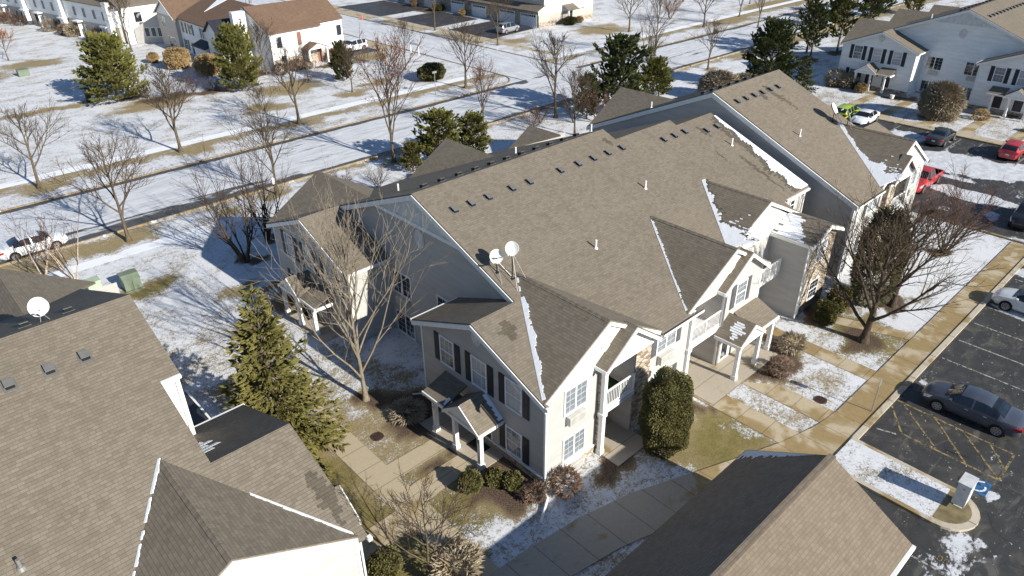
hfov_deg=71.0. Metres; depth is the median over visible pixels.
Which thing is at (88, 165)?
sidewalk
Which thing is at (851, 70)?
window
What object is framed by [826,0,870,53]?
pine tree
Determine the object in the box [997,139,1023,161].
parked car
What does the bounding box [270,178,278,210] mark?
lamp post
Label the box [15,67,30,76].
utility box
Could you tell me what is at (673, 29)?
sidewalk
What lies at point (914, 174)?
window
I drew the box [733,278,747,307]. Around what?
window
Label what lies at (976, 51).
apartment building
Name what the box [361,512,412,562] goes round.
sidewalk
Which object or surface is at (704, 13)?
bare tree
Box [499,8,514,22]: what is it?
garage door
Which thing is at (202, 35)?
window
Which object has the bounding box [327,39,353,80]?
pine tree
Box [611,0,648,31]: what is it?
bare tree
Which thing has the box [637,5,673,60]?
bare tree
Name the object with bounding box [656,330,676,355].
window
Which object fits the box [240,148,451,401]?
bare tree
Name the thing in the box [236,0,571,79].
lawn
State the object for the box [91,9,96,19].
window
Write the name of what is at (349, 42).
parked car
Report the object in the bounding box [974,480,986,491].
road marking
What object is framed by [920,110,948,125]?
sidewalk
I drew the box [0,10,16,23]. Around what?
dry shrub
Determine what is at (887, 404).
kerb
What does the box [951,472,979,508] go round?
utility cabinet
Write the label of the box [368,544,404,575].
boxwood
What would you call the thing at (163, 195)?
street
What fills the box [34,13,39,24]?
window
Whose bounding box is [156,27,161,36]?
window
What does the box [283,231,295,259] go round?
window
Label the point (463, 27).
bare tree
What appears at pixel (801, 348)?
dry shrub
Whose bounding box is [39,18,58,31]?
dry shrub
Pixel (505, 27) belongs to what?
parked car
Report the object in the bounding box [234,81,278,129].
bare tree
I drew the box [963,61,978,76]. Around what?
window
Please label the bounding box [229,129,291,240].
bare tree
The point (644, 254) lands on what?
apartment building
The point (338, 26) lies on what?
window
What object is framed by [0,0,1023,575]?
ground
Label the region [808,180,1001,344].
bare tree
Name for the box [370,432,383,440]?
drain cover
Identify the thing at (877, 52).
window
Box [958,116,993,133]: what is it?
sidewalk
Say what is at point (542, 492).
dry shrub
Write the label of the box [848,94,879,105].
sidewalk
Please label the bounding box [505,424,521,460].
window
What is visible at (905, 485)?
lawn
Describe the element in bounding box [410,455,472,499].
sidewalk
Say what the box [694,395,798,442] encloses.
sidewalk
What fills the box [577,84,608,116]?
bare shrub
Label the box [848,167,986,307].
bare tree
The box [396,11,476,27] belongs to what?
driveway
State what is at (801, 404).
sidewalk
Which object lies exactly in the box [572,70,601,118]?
bare tree
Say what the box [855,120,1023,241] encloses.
parking lot
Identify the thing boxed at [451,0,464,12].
garage door
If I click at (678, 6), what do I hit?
bare tree
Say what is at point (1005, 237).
kerb
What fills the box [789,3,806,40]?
bare tree
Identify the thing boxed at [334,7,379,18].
driveway
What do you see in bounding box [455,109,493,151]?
pine tree
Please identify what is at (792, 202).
window
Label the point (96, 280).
utility box
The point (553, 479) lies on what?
dry shrub
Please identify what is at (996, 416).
parked car
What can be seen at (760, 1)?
bare tree
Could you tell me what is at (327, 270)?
window
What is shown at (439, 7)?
boxwood
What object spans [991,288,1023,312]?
parked car
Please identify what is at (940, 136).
parked car
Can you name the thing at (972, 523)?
kerb
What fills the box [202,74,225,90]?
bare shrub
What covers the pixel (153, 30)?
window
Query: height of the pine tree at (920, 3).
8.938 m
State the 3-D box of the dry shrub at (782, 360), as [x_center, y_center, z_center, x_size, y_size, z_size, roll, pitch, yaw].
[15.520,4.545,41.432,1.693,1.511,1.818,-22,37,-32]
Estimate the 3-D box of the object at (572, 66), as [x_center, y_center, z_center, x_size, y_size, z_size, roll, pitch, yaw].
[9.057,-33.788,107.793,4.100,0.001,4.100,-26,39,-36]
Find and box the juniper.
[416,62,446,81]
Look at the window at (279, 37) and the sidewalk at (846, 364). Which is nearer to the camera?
the sidewalk at (846, 364)
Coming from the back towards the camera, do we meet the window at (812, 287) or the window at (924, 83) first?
the window at (924, 83)
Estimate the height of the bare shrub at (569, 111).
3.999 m
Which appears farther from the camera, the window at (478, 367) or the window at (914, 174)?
the window at (914, 174)
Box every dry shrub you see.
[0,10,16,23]
[10,14,27,25]
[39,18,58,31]
[56,22,75,34]
[63,22,81,36]
[85,27,100,36]
[258,278,295,310]
[272,63,286,75]
[273,291,303,312]
[288,58,304,71]
[302,60,313,69]
[386,396,427,426]
[409,0,417,6]
[422,535,484,575]
[458,8,467,15]
[520,479,547,504]
[548,462,583,501]
[576,16,583,22]
[696,68,739,91]
[737,72,752,79]
[765,354,796,378]
[774,329,809,355]
[822,67,848,86]
[837,72,860,88]
[917,80,968,121]
[971,108,990,120]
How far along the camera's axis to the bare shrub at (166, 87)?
92.28 m
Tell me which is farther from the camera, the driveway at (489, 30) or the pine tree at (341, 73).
the driveway at (489, 30)
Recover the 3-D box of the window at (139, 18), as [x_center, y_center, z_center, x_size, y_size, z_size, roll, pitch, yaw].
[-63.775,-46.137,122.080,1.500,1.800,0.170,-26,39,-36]
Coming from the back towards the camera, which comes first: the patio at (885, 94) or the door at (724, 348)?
the patio at (885, 94)
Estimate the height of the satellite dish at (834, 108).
1.672 m
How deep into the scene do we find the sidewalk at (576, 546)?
31.79 m
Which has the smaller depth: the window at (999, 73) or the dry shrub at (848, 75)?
the window at (999, 73)
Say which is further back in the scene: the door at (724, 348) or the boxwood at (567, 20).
the boxwood at (567, 20)
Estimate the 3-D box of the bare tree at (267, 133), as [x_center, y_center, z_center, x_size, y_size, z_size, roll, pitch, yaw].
[-21.096,-12.284,62.983,6.363,8.953,7.387,3,31,6]
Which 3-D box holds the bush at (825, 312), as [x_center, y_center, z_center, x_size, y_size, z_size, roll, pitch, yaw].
[20.184,1.554,46.150,1.601,1.438,2.368,12,33,21]
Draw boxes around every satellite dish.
[27,297,49,321]
[237,13,242,22]
[490,249,511,283]
[505,241,525,290]
[831,103,843,126]
[846,109,857,127]
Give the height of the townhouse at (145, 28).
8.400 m
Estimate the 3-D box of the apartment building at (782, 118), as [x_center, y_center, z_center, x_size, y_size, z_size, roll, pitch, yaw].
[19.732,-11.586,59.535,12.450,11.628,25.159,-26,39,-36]
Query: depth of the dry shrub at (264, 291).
47.78 m
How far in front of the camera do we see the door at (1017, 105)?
82.42 m
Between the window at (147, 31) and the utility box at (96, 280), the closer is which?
the utility box at (96, 280)
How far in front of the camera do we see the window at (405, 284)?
43.49 m
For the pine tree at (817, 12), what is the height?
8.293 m
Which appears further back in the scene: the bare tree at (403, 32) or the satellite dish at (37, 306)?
the bare tree at (403, 32)
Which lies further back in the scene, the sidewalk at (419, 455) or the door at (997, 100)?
the door at (997, 100)
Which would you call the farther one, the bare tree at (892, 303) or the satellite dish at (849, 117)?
the satellite dish at (849, 117)
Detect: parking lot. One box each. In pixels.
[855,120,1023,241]
[859,265,1023,575]
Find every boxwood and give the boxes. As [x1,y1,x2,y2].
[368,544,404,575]
[430,3,444,10]
[457,468,484,493]
[483,466,506,487]
[501,469,523,492]
[562,16,577,24]
[850,81,859,89]
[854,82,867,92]
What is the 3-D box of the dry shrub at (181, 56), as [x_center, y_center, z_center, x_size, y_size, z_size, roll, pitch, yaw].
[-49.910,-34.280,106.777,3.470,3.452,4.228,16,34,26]
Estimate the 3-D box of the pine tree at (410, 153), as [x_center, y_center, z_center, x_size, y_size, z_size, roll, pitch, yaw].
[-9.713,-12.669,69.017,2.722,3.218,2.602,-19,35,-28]
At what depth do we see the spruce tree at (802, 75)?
92.47 m
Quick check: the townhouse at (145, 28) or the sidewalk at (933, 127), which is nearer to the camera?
the sidewalk at (933, 127)
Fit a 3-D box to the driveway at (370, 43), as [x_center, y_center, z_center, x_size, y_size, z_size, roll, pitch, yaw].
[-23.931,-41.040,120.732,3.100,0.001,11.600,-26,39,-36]
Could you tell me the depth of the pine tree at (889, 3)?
136.35 m
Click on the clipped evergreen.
(667, 410)
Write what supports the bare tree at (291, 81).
on the ground at (186, 298)
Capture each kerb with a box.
[0,1,912,266]
[0,33,509,211]
[282,0,828,64]
[848,258,1023,441]
[850,437,979,531]
[878,119,1002,146]
[909,214,1023,243]
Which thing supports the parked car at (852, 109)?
on the parking lot at (984, 164)
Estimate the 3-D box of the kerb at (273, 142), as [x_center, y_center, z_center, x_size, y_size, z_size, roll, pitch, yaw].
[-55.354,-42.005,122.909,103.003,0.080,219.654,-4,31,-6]
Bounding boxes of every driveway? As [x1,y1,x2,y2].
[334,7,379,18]
[339,0,424,15]
[344,41,378,54]
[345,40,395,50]
[375,19,433,30]
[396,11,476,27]
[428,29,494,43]
[451,20,533,38]
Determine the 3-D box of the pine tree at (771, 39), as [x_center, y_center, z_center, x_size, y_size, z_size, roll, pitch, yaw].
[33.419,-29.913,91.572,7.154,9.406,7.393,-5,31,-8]
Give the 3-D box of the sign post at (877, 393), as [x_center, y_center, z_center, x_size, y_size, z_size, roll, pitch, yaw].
[19.334,5.719,38.070,0.320,2.250,0.060,-26,39,-36]
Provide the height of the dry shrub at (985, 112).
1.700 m
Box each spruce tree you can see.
[219,283,351,479]
[793,55,819,93]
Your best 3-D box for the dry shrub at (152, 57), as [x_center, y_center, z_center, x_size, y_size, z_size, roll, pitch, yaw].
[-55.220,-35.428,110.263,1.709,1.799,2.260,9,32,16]
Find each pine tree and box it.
[71,29,149,102]
[209,20,263,90]
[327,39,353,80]
[398,140,424,171]
[411,106,466,159]
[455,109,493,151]
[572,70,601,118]
[590,31,655,103]
[637,55,675,95]
[741,16,805,78]
[794,0,829,53]
[800,3,830,55]
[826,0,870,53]
[829,0,852,25]
[858,0,886,18]
[872,0,897,16]
[903,0,925,10]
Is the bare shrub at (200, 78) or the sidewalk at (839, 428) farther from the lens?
the bare shrub at (200, 78)
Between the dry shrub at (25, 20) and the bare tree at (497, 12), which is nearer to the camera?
the bare tree at (497, 12)
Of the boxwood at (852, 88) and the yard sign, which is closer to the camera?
the boxwood at (852, 88)
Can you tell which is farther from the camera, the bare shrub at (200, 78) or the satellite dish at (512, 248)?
the bare shrub at (200, 78)
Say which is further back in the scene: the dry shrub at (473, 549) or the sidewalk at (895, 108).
the sidewalk at (895, 108)
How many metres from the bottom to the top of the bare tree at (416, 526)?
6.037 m
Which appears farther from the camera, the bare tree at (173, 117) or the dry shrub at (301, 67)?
the dry shrub at (301, 67)
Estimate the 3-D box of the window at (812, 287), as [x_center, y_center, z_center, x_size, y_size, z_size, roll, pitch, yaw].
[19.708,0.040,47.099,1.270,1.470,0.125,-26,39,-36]
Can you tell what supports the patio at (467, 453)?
on the ground at (186, 298)
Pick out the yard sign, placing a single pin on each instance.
(413, 43)
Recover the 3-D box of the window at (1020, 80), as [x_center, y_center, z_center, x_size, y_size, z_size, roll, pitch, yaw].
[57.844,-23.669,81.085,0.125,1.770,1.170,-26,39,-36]
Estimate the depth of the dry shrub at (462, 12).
142.82 m
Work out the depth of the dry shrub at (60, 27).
129.54 m
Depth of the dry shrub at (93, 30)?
124.97 m
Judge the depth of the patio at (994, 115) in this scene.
84.21 m
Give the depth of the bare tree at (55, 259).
50.14 m
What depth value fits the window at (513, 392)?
33.42 m
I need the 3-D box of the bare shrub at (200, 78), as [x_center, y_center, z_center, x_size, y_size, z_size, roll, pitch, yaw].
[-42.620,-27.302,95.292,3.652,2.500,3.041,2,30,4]
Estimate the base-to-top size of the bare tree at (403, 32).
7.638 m
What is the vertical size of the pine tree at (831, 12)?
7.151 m
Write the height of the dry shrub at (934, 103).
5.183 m
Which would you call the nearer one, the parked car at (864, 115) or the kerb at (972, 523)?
the kerb at (972, 523)
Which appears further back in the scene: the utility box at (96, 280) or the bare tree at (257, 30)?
the bare tree at (257, 30)
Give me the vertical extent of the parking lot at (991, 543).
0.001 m
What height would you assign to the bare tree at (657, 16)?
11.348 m
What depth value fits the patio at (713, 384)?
41.72 m
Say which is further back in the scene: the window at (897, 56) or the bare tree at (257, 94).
the window at (897, 56)
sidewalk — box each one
[0,75,473,188]
[44,215,242,276]
[273,378,498,575]
[331,4,556,54]
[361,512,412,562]
[387,437,447,476]
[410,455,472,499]
[492,473,697,575]
[554,0,800,56]
[692,242,1023,491]
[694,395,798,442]
[742,382,833,421]
[764,326,876,379]
[827,104,1005,144]
[835,317,915,339]
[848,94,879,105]
[880,100,915,115]
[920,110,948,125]
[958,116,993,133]
[1005,128,1023,140]
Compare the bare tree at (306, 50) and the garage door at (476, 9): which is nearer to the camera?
the bare tree at (306, 50)
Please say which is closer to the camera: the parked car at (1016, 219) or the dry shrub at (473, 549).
the dry shrub at (473, 549)
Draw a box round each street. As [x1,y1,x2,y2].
[0,0,904,263]
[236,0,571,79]
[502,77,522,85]
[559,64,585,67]
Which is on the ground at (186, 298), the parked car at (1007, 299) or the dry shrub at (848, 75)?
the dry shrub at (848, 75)
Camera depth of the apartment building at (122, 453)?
25.32 m
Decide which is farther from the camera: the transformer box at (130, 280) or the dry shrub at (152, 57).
the dry shrub at (152, 57)
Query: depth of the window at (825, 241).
45.67 m
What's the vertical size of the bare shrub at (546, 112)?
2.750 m
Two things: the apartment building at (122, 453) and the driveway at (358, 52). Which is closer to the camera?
the apartment building at (122, 453)
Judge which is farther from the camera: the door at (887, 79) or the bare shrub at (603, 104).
the door at (887, 79)
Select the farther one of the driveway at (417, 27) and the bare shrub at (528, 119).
the driveway at (417, 27)
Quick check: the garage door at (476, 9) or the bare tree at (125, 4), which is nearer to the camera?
the bare tree at (125, 4)
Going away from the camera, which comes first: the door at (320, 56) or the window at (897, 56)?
the window at (897, 56)
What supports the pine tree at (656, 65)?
on the ground at (186, 298)
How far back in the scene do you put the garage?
27.37 m
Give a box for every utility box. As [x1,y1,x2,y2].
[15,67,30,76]
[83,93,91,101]
[83,275,101,289]
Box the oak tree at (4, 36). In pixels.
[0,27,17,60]
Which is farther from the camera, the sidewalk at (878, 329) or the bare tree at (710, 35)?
the bare tree at (710, 35)
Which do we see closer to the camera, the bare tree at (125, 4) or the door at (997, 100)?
the door at (997, 100)
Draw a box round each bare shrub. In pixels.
[150,76,179,97]
[180,73,203,91]
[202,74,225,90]
[321,165,355,180]
[362,158,390,187]
[520,104,546,126]
[524,99,553,120]
[557,88,588,122]
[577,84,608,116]
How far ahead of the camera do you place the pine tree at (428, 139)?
68.66 m
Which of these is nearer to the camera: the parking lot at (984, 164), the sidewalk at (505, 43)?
the parking lot at (984, 164)
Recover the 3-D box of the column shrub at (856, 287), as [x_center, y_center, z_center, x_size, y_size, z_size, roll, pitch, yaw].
[24.073,-2.110,46.795,3.599,7.544,3.609,-26,39,-36]
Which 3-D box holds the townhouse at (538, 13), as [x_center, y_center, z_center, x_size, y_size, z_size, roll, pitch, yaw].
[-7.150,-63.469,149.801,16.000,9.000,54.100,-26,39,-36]
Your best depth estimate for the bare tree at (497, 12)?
116.34 m
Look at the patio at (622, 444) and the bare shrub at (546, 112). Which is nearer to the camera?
the patio at (622, 444)
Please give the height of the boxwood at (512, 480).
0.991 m
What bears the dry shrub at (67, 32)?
on the ground at (186, 298)
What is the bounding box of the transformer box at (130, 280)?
[116,268,143,293]
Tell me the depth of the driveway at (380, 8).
151.67 m
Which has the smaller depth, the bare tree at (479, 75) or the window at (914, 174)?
the window at (914, 174)
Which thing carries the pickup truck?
on the parking lot at (984, 164)
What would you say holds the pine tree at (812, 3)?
on the ground at (186, 298)
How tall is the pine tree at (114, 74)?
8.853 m
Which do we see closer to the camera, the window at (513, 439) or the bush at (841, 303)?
the window at (513, 439)
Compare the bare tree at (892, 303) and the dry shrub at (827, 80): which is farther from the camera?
the dry shrub at (827, 80)
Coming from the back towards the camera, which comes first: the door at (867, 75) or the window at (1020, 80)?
the door at (867, 75)
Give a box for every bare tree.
[0,96,75,188]
[30,125,154,242]
[96,0,143,51]
[128,53,207,152]
[172,129,273,263]
[218,99,295,194]
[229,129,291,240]
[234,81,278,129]
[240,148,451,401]
[243,15,281,74]
[251,43,329,124]
[294,39,315,82]
[335,36,370,92]
[344,18,433,162]
[359,458,483,574]
[385,17,414,69]
[424,0,437,30]
[433,17,488,88]
[462,54,499,132]
[481,0,515,45]
[522,29,583,118]
[544,53,600,133]
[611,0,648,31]
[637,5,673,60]
[640,0,680,55]
[661,0,683,18]
[688,14,729,69]
[694,0,718,26]
[754,0,769,27]
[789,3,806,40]
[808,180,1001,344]
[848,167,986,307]
[911,155,1009,253]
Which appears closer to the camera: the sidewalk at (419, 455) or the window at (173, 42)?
the sidewalk at (419, 455)
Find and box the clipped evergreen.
[638,365,693,459]
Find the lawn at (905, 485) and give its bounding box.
[835,439,949,516]
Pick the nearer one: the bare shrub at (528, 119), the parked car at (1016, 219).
the parked car at (1016, 219)
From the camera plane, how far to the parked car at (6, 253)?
54.80 m
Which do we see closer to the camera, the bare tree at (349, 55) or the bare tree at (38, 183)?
the bare tree at (38, 183)
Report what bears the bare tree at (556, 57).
on the ground at (186, 298)
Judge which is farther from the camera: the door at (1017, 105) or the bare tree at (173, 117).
the door at (1017, 105)
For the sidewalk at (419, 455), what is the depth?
36.01 m
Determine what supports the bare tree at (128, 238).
on the ground at (186, 298)
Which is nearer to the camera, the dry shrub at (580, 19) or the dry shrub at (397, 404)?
the dry shrub at (397, 404)
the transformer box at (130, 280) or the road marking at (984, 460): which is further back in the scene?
the transformer box at (130, 280)
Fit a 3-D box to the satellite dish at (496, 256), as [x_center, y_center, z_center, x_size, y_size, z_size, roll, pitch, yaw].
[-0.634,-1.074,35.748,1.175,1.543,0.871,16,34,26]
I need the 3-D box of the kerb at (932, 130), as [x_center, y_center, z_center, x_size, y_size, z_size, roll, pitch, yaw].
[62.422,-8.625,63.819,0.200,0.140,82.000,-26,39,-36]
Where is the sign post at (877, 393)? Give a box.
[871,378,882,411]
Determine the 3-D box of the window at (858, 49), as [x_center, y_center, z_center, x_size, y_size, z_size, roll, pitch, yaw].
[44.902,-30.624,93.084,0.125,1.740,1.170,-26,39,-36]
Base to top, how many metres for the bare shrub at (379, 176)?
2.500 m
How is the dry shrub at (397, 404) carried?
on the ground at (186, 298)
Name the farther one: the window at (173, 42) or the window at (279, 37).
the window at (173, 42)
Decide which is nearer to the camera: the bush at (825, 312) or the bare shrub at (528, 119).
the bush at (825, 312)
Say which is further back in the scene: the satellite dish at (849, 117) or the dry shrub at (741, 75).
the dry shrub at (741, 75)
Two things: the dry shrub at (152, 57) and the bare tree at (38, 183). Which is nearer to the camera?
the bare tree at (38, 183)
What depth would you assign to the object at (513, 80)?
99.32 m
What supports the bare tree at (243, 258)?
on the ground at (186, 298)
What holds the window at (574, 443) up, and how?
in the apartment building at (644, 254)
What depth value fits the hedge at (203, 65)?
102.18 m
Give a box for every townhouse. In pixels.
[0,0,127,43]
[108,0,163,43]
[153,0,344,71]
[395,0,592,27]
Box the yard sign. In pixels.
[409,41,418,54]
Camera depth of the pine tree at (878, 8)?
130.60 m
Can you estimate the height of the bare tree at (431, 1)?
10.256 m
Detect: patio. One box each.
[283,305,342,343]
[421,411,503,471]
[601,417,642,465]
[687,342,777,404]
[851,89,895,96]
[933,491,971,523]
[962,108,1001,117]
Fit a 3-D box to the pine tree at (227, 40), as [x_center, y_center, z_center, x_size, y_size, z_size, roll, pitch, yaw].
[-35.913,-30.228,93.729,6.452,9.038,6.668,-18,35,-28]
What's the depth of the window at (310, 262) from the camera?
45.52 m
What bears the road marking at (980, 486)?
on the parking lot at (991, 543)
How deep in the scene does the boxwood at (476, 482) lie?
33.54 m
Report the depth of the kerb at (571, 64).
123.08 m
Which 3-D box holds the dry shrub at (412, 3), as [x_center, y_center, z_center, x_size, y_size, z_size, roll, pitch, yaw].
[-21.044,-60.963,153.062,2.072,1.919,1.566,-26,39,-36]
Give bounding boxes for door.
[316,48,322,60]
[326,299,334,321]
[424,0,436,6]
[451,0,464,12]
[471,4,486,17]
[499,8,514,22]
[520,12,536,27]
[719,343,727,360]
[864,74,872,84]
[880,76,889,87]
[991,96,1002,107]
[1011,100,1023,111]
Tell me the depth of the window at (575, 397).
33.18 m
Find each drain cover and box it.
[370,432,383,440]
[814,395,826,403]
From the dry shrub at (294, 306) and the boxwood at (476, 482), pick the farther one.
the dry shrub at (294, 306)
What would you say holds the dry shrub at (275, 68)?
on the ground at (186, 298)
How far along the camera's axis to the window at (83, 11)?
125.94 m
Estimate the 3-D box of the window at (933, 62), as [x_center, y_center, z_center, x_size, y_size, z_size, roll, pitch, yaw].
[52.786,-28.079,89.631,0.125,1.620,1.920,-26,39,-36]
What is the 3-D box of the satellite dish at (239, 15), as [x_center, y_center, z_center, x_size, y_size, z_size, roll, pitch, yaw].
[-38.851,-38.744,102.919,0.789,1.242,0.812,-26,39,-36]
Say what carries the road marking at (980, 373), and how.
on the parking lot at (991, 543)
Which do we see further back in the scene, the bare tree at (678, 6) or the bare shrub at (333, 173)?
the bare tree at (678, 6)
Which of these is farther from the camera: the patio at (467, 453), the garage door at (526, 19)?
the garage door at (526, 19)
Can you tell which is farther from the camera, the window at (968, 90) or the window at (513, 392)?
the window at (968, 90)
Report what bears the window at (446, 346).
in the apartment building at (644, 254)
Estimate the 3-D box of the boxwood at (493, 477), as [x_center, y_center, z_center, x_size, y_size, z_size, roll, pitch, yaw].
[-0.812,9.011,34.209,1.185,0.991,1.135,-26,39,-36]
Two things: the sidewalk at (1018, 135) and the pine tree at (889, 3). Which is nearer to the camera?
the sidewalk at (1018, 135)
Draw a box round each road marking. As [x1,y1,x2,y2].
[876,279,1023,573]
[890,126,1023,165]
[891,400,1014,480]
[958,479,991,496]
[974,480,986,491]
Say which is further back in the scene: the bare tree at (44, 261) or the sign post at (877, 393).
the bare tree at (44, 261)
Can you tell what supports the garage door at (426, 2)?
in the townhouse at (538, 13)
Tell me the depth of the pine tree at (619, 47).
81.39 m
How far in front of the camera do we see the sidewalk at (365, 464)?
34.24 m
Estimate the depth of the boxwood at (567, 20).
133.00 m
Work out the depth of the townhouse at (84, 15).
128.52 m
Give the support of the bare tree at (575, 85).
on the ground at (186, 298)
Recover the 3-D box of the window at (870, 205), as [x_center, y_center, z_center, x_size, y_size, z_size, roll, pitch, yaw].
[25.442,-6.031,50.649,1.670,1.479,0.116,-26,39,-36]
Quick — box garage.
[606,450,915,575]
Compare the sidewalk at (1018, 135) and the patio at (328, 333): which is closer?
the patio at (328, 333)
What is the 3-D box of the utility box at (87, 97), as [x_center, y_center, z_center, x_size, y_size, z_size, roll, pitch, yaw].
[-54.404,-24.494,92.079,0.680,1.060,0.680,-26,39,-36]
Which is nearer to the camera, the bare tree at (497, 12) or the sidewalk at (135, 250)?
the sidewalk at (135, 250)
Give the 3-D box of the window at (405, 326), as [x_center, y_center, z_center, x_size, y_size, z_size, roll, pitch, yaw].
[-6.635,2.292,45.025,0.125,1.570,1.920,-26,39,-36]
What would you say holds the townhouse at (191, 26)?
on the ground at (186, 298)
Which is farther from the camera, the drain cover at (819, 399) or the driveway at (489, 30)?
the driveway at (489, 30)
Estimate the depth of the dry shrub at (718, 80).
89.00 m
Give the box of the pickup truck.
[916,165,944,193]
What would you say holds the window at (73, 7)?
in the townhouse at (84, 15)
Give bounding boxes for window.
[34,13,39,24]
[71,5,76,15]
[81,7,86,17]
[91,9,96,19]
[133,11,142,22]
[144,27,150,36]
[150,27,157,36]
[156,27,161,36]
[160,16,166,26]
[168,35,177,46]
[198,27,205,39]
[275,36,282,48]
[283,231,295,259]
[302,244,315,274]
[322,258,334,286]
[335,24,341,35]
[391,267,412,301]
[396,308,416,340]
[436,294,447,305]
[439,334,454,370]
[470,354,486,393]
[504,376,521,416]
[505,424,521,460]
[562,425,585,463]
[563,377,587,416]
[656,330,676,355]
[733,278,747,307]
[789,198,795,208]
[805,276,819,301]
[814,237,828,263]
[849,67,857,80]
[852,44,863,59]
[865,197,878,215]
[871,48,882,62]
[890,51,903,65]
[909,165,918,186]
[918,79,933,91]
[924,55,943,70]
[961,86,971,99]
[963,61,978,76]
[991,66,1006,82]
[1015,70,1023,86]
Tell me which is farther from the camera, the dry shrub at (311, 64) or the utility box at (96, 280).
the dry shrub at (311, 64)
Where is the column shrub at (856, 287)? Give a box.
[847,202,911,309]
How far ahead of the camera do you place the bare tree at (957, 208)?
52.68 m
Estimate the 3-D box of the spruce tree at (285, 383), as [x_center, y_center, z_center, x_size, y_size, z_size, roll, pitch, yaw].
[-11.111,4.379,33.515,6.704,10.292,6.531,-26,39,-36]
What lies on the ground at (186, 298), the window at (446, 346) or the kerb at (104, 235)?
the kerb at (104, 235)
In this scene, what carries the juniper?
on the ground at (186, 298)
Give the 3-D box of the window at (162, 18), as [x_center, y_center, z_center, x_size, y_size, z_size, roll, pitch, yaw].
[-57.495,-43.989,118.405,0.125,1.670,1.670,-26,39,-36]
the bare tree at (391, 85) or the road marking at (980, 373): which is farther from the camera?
the bare tree at (391, 85)
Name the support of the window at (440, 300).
in the apartment building at (644, 254)
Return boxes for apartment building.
[0,268,372,575]
[266,113,844,523]
[586,70,929,276]
[835,0,1023,120]
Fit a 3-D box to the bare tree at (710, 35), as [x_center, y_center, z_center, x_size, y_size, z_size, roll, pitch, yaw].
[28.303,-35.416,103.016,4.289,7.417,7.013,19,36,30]
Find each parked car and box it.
[0,230,68,260]
[344,38,367,51]
[495,22,518,33]
[837,103,859,119]
[850,108,880,124]
[921,380,1023,437]
[925,127,956,146]
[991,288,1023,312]
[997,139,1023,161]
[1007,199,1023,229]

